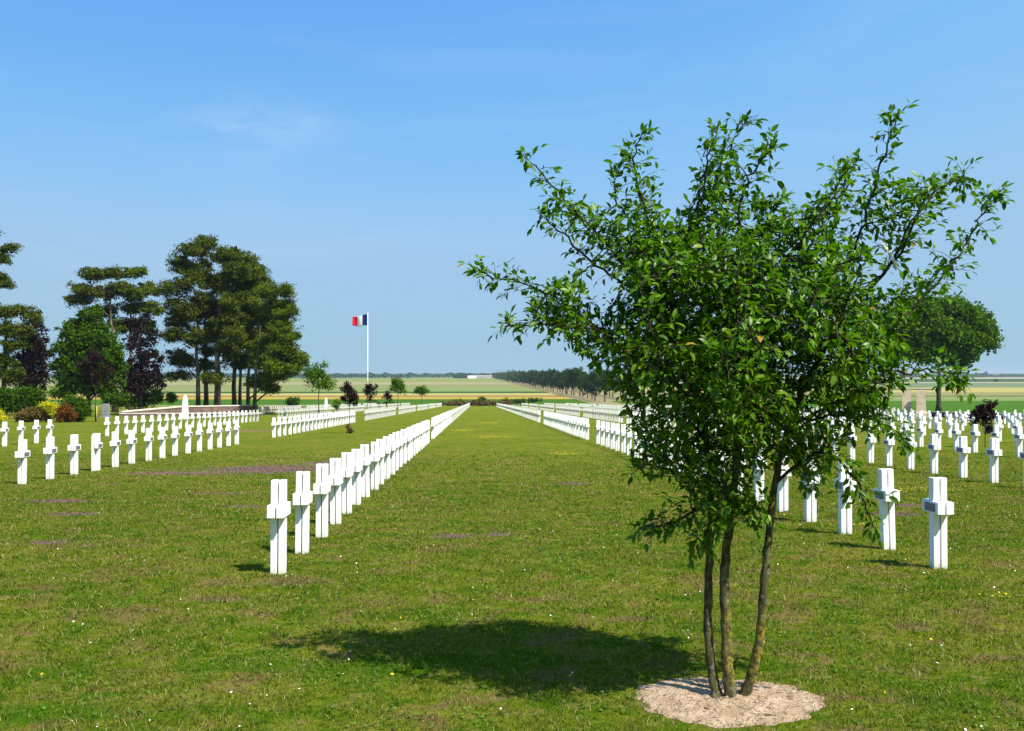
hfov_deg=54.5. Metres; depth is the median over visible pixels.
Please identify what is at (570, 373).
avenue tree
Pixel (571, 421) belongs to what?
grave cross
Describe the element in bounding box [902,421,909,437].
grave cross
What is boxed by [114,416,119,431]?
grave cross
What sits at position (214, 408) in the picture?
ossuary wall
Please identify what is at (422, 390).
green sapling
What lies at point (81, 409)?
shrub
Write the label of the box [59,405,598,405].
field
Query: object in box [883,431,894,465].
grave cross
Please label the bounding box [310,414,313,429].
grave cross
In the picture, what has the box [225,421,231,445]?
grave cross
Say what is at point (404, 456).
grave cross
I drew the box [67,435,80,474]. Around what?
grave cross
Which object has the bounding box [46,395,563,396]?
field
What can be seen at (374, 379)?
field
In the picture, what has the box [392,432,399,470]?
grave cross
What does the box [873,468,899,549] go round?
grave cross
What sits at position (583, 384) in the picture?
avenue tree
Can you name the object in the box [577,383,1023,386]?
field
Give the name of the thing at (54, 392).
shrub
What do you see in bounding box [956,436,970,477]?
grave cross
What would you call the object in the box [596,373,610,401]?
avenue tree
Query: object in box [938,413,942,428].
grave cross
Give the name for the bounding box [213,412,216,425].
grave cross
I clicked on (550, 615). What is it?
daisies
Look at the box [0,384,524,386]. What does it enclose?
field
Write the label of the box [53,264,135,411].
pine tree
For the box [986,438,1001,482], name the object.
grave cross
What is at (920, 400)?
stone gateway
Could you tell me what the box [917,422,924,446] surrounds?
grave cross
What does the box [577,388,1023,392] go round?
field
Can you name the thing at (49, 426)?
grave cross
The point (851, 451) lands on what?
grave cross
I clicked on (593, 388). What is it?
avenue tree
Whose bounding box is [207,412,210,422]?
grave cross
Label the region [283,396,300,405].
shrub
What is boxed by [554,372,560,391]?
avenue tree
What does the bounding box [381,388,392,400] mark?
purple sapling
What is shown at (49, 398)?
field
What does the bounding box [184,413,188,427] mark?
grave cross
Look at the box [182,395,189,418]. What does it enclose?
stone obelisk
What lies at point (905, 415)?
grave cross
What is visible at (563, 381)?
avenue tree
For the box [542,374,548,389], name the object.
avenue tree
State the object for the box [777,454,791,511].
grave cross
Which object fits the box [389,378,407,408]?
green sapling
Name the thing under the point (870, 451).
grave cross
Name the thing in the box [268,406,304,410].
boundary wall
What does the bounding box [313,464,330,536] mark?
grave cross
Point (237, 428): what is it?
grave cross
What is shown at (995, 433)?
grave cross
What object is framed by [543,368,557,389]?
avenue tree
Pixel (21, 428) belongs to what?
grave cross
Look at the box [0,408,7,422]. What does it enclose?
shrub
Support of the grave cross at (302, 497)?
on the lawn at (482, 434)
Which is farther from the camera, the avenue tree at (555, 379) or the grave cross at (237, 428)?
the avenue tree at (555, 379)
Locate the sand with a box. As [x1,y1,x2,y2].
[635,677,825,727]
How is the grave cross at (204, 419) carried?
on the lawn at (482, 434)
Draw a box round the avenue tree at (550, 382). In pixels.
[547,368,556,390]
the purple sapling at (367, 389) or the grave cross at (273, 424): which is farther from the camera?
the purple sapling at (367, 389)
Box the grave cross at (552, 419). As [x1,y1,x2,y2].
[551,412,553,426]
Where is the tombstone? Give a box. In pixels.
[99,404,111,417]
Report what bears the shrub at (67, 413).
on the lawn at (482, 434)
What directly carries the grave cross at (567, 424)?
on the lawn at (482, 434)
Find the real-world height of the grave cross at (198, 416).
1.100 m
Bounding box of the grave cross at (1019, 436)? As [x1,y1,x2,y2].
[1013,426,1023,456]
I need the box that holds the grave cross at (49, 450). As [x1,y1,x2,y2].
[43,437,56,478]
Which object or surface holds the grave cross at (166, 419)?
on the lawn at (482, 434)
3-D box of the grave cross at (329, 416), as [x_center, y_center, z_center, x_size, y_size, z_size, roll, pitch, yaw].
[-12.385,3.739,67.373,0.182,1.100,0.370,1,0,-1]
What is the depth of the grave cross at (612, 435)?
37.44 m
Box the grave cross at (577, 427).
[576,417,579,436]
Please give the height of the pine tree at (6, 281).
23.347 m
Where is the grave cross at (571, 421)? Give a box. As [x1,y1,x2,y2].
[570,416,572,434]
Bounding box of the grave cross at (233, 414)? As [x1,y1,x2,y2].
[232,411,235,423]
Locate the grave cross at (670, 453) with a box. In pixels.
[666,432,672,467]
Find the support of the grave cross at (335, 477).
on the lawn at (482, 434)
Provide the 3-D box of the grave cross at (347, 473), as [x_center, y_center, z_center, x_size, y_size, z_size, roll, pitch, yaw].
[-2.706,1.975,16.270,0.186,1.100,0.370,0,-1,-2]
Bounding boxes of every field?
[0,380,504,381]
[0,382,512,384]
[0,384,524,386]
[1,378,497,379]
[7,387,543,391]
[42,393,555,395]
[45,399,597,404]
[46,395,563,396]
[46,397,571,399]
[53,377,476,377]
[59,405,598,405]
[107,392,547,392]
[570,387,1023,387]
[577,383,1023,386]
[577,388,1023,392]
[608,392,1023,395]
[611,401,1023,413]
[614,377,1023,378]
[628,396,966,396]
[649,396,1023,400]
[654,379,1023,381]
[657,382,1023,382]
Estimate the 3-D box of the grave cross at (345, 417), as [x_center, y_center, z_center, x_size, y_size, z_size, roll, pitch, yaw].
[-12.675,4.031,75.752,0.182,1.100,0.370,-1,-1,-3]
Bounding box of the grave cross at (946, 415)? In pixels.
[944,411,948,424]
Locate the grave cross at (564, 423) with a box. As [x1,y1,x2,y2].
[564,415,565,431]
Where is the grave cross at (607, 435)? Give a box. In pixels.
[605,422,609,446]
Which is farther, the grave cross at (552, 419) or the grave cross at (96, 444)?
the grave cross at (552, 419)
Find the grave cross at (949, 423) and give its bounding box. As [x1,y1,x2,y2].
[946,417,952,437]
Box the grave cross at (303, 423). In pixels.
[302,415,305,431]
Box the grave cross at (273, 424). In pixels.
[271,418,276,437]
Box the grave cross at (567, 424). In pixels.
[566,415,568,432]
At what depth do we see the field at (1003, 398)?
401.04 m
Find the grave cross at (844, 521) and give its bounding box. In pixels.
[834,462,855,534]
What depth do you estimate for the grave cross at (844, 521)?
13.70 m
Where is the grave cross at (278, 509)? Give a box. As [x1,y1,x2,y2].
[267,480,290,573]
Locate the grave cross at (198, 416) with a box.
[197,412,200,423]
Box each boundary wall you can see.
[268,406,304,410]
[683,405,1022,420]
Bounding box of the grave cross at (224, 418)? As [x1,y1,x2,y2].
[223,412,225,424]
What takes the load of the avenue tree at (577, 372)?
on the bank at (584, 399)
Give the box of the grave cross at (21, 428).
[17,421,24,439]
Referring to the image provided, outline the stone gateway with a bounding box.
[894,389,934,417]
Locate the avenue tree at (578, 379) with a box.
[576,374,584,396]
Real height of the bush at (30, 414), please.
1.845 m
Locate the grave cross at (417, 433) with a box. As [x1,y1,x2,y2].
[414,425,418,453]
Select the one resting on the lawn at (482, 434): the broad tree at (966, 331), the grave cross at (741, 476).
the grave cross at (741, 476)
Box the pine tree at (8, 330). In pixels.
[0,302,47,414]
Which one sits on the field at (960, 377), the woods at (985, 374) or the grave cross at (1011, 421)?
the woods at (985, 374)
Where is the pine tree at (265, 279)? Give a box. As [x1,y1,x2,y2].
[233,261,273,404]
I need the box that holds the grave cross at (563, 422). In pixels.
[562,414,564,430]
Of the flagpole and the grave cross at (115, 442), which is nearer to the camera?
the grave cross at (115, 442)
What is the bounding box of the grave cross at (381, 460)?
[376,439,384,484]
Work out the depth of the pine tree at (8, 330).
117.68 m
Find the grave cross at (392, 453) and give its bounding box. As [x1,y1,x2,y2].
[389,434,395,474]
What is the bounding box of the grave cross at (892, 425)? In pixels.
[888,420,895,439]
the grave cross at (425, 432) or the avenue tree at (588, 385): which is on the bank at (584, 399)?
the avenue tree at (588, 385)
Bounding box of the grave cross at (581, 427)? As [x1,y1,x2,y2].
[579,417,582,437]
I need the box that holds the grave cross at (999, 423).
[995,419,1003,441]
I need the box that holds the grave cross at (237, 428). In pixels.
[234,420,239,443]
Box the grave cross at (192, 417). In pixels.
[190,413,194,427]
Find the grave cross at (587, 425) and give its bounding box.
[585,419,589,439]
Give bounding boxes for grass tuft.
[345,424,354,433]
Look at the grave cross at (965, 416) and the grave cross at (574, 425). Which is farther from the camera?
the grave cross at (965, 416)
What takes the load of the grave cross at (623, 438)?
on the lawn at (482, 434)
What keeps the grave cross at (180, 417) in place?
on the lawn at (482, 434)
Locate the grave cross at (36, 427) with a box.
[32,420,39,442]
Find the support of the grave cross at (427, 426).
on the lawn at (482, 434)
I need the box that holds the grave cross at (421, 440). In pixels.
[419,423,422,448]
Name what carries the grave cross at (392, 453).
on the lawn at (482, 434)
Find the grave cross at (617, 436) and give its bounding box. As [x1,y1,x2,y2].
[614,424,619,450]
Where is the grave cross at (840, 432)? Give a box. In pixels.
[839,419,843,434]
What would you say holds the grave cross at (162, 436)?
on the lawn at (482, 434)
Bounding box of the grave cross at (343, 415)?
[342,411,344,424]
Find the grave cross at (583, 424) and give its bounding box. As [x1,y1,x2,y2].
[582,418,585,438]
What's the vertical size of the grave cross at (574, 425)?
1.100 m
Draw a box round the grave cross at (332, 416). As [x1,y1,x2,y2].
[331,412,333,426]
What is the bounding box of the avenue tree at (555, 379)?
[552,373,558,391]
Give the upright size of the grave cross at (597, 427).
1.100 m
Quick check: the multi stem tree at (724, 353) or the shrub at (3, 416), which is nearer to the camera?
the multi stem tree at (724, 353)
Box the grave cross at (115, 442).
[109,432,120,466]
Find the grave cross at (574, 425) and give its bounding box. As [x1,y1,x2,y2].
[573,416,576,435]
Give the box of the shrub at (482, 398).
[475,395,486,403]
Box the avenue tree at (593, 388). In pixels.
[584,369,605,400]
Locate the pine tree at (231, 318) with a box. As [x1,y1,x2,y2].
[198,245,255,404]
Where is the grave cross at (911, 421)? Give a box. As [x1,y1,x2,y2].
[909,416,914,431]
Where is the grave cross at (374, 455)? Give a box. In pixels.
[369,442,379,489]
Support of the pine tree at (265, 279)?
on the lawn at (482, 434)
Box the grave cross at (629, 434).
[626,426,632,454]
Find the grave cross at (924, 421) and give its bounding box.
[921,416,926,435]
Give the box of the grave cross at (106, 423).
[104,417,109,435]
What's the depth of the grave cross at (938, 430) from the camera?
37.50 m
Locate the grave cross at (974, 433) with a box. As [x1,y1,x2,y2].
[970,424,979,452]
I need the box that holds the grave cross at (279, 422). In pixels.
[277,417,281,435]
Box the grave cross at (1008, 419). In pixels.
[1006,413,1009,427]
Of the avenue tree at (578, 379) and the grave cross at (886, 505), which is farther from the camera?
the avenue tree at (578, 379)
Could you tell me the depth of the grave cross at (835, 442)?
31.93 m
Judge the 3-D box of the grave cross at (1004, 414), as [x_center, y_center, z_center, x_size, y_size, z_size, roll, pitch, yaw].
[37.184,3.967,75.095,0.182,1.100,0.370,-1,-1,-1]
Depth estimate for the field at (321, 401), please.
356.82 m
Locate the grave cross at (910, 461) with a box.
[907,433,916,469]
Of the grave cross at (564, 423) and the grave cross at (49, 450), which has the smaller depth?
the grave cross at (49, 450)
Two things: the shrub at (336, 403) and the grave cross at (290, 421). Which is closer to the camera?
the grave cross at (290, 421)
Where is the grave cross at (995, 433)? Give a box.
[991,425,1001,449]
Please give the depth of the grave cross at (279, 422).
50.54 m
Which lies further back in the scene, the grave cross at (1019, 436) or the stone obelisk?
the stone obelisk
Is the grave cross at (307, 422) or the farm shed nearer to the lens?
the grave cross at (307, 422)
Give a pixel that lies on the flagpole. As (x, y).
(367, 353)
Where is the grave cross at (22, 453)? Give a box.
[15,439,29,483]
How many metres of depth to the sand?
6.05 m
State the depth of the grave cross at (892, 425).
41.71 m
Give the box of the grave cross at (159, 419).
[157,415,161,430]
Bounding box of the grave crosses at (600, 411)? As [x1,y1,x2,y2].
[249,403,1016,421]
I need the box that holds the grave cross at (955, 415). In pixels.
[953,411,957,422]
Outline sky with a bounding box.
[0,0,1023,372]
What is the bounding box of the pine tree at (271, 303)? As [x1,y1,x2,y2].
[241,280,294,404]
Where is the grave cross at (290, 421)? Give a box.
[288,416,292,434]
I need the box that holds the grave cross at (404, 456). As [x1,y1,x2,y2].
[401,429,406,463]
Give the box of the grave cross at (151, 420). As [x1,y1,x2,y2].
[149,415,153,431]
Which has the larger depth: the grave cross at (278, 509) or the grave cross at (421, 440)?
the grave cross at (421, 440)
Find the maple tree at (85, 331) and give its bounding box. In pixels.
[48,303,131,416]
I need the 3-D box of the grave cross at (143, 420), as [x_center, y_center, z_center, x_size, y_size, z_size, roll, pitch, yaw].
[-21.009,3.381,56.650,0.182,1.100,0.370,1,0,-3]
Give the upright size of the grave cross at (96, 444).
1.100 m
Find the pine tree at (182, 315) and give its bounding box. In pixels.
[150,242,217,405]
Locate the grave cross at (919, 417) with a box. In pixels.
[917,413,921,421]
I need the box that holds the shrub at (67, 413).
[55,401,78,421]
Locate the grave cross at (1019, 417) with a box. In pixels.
[1017,413,1022,426]
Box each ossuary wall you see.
[119,406,181,412]
[188,405,257,412]
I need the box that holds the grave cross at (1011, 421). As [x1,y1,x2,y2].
[1009,415,1013,433]
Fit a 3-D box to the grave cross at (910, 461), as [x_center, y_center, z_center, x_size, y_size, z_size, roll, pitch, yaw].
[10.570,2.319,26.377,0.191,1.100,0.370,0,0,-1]
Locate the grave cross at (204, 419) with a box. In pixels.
[202,412,205,426]
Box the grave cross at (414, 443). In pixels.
[411,426,415,455]
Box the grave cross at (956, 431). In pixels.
[952,423,960,450]
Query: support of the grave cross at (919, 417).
on the lawn at (482, 434)
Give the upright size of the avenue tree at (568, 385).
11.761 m
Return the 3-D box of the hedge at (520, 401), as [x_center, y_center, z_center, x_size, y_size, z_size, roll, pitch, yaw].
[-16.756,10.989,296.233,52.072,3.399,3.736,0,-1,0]
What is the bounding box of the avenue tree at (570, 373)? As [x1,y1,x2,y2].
[565,367,575,395]
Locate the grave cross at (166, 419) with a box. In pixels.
[164,414,168,429]
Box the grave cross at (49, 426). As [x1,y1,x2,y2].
[46,419,53,436]
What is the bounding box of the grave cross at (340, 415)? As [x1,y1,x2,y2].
[339,412,341,424]
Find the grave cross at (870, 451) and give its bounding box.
[865,429,875,462]
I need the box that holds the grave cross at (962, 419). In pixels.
[959,414,965,430]
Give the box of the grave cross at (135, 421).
[132,416,137,432]
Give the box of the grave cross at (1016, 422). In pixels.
[1012,420,1018,442]
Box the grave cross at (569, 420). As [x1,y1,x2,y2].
[568,416,570,433]
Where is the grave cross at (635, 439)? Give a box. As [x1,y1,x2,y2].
[633,432,638,457]
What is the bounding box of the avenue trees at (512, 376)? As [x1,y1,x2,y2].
[492,369,532,382]
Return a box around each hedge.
[0,383,50,418]
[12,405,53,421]
[369,397,542,405]
[436,399,512,405]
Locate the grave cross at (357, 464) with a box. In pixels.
[351,449,362,504]
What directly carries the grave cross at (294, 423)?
on the lawn at (482, 434)
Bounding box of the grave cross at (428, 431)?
[426,420,429,442]
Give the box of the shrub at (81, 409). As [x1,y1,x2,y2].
[59,393,92,421]
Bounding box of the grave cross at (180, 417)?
[178,413,182,428]
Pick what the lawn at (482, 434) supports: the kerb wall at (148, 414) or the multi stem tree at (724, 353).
the kerb wall at (148, 414)
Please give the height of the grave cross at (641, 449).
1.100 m
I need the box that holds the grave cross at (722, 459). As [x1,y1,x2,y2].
[717,443,725,484]
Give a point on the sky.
(364, 150)
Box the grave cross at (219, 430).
[216,422,222,447]
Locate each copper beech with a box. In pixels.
[7,308,55,390]
[119,309,166,408]
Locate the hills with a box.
[50,373,1023,376]
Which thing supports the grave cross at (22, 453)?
on the lawn at (482, 434)
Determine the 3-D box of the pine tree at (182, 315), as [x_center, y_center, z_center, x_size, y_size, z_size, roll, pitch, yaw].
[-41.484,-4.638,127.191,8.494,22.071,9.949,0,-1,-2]
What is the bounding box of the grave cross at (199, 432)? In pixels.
[196,424,202,450]
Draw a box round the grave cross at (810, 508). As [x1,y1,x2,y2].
[801,457,819,521]
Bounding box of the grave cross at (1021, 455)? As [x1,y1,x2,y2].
[1019,440,1023,487]
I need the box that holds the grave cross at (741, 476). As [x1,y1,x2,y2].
[732,449,745,493]
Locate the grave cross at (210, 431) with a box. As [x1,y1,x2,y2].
[207,423,213,448]
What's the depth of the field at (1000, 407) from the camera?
289.27 m
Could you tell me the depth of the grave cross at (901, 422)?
53.76 m
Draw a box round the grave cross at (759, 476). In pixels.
[752,450,766,502]
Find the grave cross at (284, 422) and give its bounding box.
[282,417,286,434]
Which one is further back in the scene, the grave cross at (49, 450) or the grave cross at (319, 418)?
the grave cross at (319, 418)
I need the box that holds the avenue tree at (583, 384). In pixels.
[580,373,591,397]
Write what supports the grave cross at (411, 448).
on the lawn at (482, 434)
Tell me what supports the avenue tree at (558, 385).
on the bank at (584, 399)
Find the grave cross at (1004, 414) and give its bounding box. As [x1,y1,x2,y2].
[1002,411,1006,423]
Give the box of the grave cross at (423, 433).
[421,422,424,447]
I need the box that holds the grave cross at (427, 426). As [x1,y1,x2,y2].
[425,420,428,443]
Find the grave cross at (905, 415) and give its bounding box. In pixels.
[903,410,906,420]
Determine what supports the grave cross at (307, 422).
on the lawn at (482, 434)
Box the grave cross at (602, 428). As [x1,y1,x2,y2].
[600,421,604,445]
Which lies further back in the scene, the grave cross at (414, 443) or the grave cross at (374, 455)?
the grave cross at (414, 443)
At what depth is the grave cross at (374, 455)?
20.46 m
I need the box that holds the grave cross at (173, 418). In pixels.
[171,414,175,429]
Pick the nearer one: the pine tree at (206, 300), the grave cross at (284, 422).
the grave cross at (284, 422)
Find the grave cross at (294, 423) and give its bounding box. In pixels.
[293,416,296,433]
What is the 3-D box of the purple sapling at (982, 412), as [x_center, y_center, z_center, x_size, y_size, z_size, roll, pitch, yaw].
[18.291,2.277,38.602,1.262,1.983,0.675,0,-1,-2]
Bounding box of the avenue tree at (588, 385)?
[585,370,596,398]
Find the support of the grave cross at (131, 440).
on the lawn at (482, 434)
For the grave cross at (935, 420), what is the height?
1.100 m
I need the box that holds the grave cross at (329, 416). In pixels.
[327,413,330,426]
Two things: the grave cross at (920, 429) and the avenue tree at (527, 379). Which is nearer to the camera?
the grave cross at (920, 429)
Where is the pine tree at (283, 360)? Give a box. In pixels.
[243,280,310,412]
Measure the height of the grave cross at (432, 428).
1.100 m
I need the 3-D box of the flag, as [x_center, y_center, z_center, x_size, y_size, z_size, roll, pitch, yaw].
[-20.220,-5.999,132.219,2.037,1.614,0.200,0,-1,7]
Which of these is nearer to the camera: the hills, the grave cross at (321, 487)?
the grave cross at (321, 487)
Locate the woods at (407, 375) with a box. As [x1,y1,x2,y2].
[37,372,492,377]
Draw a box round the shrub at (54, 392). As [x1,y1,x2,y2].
[43,385,178,412]
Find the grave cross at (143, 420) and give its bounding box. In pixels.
[140,415,145,432]
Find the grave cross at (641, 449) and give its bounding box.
[638,428,644,457]
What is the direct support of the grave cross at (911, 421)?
on the lawn at (482, 434)
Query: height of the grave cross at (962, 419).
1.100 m
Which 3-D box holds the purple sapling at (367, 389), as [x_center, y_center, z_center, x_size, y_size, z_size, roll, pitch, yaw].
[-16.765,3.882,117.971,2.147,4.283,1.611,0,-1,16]
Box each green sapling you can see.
[301,360,337,413]
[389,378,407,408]
[413,385,429,403]
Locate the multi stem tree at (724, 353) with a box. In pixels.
[456,99,1014,697]
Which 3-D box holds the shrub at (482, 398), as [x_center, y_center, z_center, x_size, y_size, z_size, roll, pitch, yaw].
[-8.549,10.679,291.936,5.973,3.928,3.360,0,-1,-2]
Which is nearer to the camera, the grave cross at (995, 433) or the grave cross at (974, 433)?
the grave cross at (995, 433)
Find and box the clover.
[1,540,1023,730]
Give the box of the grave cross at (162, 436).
[158,427,166,457]
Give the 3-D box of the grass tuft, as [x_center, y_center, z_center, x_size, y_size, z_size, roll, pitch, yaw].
[-8.966,3.547,54.974,0.552,0.723,0.512,0,-1,-2]
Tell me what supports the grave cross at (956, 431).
on the lawn at (482, 434)
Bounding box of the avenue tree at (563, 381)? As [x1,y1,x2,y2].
[559,368,570,393]
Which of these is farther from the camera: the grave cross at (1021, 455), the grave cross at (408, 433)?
the grave cross at (408, 433)
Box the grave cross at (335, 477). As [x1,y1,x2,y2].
[328,458,342,524]
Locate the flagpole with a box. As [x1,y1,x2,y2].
[367,312,367,408]
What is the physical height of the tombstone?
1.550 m
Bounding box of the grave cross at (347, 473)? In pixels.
[341,452,353,513]
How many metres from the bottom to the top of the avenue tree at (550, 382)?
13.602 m
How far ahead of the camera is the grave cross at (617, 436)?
36.08 m
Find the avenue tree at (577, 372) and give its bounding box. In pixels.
[573,367,587,395]
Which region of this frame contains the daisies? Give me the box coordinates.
[24,484,1015,730]
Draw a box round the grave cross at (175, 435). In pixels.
[171,426,179,455]
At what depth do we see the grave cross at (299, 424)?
56.08 m
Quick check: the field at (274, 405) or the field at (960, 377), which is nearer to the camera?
the field at (274, 405)
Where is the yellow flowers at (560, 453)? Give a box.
[40,421,1019,691]
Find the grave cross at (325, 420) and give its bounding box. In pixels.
[324,413,327,427]
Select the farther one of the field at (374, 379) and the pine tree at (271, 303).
the field at (374, 379)
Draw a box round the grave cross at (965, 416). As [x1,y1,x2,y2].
[964,412,967,425]
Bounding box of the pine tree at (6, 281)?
[0,229,24,289]
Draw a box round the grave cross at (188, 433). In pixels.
[184,425,192,452]
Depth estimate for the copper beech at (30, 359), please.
121.50 m
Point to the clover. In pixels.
(393, 708)
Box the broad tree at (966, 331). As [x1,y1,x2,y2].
[882,290,1004,411]
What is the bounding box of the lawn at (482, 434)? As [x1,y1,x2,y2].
[0,406,1023,730]
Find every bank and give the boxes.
[494,378,625,405]
[509,380,651,400]
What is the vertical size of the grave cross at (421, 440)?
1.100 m
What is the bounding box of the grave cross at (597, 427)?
[595,420,599,443]
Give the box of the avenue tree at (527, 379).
[526,370,532,383]
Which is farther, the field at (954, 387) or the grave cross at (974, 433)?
the field at (954, 387)
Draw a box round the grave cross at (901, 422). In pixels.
[898,415,903,431]
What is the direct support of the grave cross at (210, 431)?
on the lawn at (482, 434)
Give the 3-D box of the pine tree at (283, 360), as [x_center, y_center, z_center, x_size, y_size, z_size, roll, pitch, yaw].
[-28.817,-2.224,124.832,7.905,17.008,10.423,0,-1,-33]
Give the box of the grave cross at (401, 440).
[397,431,402,466]
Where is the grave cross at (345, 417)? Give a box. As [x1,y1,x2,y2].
[344,411,346,423]
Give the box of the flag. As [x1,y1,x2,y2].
[352,314,366,325]
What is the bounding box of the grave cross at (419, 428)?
[416,424,420,450]
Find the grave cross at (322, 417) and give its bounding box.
[321,413,323,427]
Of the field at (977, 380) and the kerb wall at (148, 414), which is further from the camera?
the field at (977, 380)
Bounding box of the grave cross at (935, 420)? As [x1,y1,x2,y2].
[933,417,939,433]
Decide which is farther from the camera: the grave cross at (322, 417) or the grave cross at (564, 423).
the grave cross at (322, 417)
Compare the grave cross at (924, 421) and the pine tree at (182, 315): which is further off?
the pine tree at (182, 315)
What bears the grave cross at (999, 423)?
on the lawn at (482, 434)
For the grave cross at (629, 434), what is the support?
on the lawn at (482, 434)
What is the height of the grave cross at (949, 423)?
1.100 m
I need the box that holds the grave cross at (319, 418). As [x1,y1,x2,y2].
[317,414,320,428]
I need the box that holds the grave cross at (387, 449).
[383,436,390,478]
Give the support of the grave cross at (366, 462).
on the lawn at (482, 434)
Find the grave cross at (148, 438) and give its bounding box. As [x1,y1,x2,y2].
[144,428,153,460]
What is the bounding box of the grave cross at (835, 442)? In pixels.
[832,429,839,455]
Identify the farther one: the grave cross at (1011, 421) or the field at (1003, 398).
the field at (1003, 398)
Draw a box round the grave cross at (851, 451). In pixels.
[847,428,856,459]
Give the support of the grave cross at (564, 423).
on the lawn at (482, 434)
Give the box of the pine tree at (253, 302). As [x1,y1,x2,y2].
[220,250,271,404]
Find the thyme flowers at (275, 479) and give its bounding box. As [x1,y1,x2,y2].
[0,458,979,546]
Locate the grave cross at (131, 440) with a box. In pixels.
[126,430,136,463]
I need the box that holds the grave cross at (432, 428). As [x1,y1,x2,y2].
[431,418,434,438]
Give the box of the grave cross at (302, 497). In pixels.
[292,471,312,553]
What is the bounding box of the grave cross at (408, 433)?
[405,428,410,460]
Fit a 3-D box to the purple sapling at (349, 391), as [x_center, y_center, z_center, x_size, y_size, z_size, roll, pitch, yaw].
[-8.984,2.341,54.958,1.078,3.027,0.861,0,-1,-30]
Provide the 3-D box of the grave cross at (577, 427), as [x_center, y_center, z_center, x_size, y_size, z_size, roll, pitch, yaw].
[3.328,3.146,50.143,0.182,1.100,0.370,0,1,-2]
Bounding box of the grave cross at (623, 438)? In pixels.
[620,424,625,452]
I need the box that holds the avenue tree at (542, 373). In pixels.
[538,369,544,388]
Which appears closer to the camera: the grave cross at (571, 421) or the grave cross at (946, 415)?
the grave cross at (571, 421)
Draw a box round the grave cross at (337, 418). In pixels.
[336,412,338,425]
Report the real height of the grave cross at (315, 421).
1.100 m
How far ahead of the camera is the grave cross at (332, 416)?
68.75 m
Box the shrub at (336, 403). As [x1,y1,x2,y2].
[330,398,340,411]
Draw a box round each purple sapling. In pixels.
[75,344,115,421]
[339,381,358,427]
[362,382,378,408]
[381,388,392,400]
[967,399,998,446]
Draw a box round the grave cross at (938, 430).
[934,422,942,444]
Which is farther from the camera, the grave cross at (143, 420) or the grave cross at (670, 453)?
the grave cross at (143, 420)
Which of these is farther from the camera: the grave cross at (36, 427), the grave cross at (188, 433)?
the grave cross at (36, 427)
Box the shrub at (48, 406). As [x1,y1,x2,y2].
[37,401,59,421]
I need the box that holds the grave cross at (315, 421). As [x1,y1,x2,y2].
[314,414,316,429]
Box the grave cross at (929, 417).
[927,413,931,428]
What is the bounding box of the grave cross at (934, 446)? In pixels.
[927,434,940,472]
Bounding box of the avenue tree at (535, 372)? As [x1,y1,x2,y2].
[533,370,540,387]
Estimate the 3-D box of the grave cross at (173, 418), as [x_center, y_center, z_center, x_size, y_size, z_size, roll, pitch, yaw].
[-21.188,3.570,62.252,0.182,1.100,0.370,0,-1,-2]
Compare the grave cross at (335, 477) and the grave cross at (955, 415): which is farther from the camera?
the grave cross at (955, 415)
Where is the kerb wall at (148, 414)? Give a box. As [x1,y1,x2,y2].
[119,413,261,416]
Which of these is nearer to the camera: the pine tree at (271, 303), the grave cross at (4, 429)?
the grave cross at (4, 429)
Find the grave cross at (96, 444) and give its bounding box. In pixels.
[91,433,102,470]
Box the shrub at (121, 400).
[100,388,158,414]
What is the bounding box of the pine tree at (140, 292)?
[104,265,166,409]
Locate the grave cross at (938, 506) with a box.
[922,477,953,568]
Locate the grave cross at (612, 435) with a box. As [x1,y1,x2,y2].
[609,423,614,448]
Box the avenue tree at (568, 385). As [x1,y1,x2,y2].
[564,374,572,394]
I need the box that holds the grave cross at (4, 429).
[0,422,8,445]
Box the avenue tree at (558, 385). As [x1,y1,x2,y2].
[557,375,564,392]
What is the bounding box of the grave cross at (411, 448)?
[407,427,412,457]
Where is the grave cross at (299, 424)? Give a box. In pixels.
[297,415,300,432]
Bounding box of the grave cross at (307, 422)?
[306,415,309,430]
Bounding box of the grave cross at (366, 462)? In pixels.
[360,444,370,496]
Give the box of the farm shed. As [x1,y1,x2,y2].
[476,375,493,377]
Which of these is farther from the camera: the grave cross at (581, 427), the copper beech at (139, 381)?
the copper beech at (139, 381)
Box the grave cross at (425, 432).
[422,421,426,445]
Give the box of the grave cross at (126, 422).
[123,416,128,433]
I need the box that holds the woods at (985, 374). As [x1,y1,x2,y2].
[862,371,1023,376]
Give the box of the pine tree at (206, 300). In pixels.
[184,234,240,404]
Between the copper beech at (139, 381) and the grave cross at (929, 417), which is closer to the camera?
the grave cross at (929, 417)

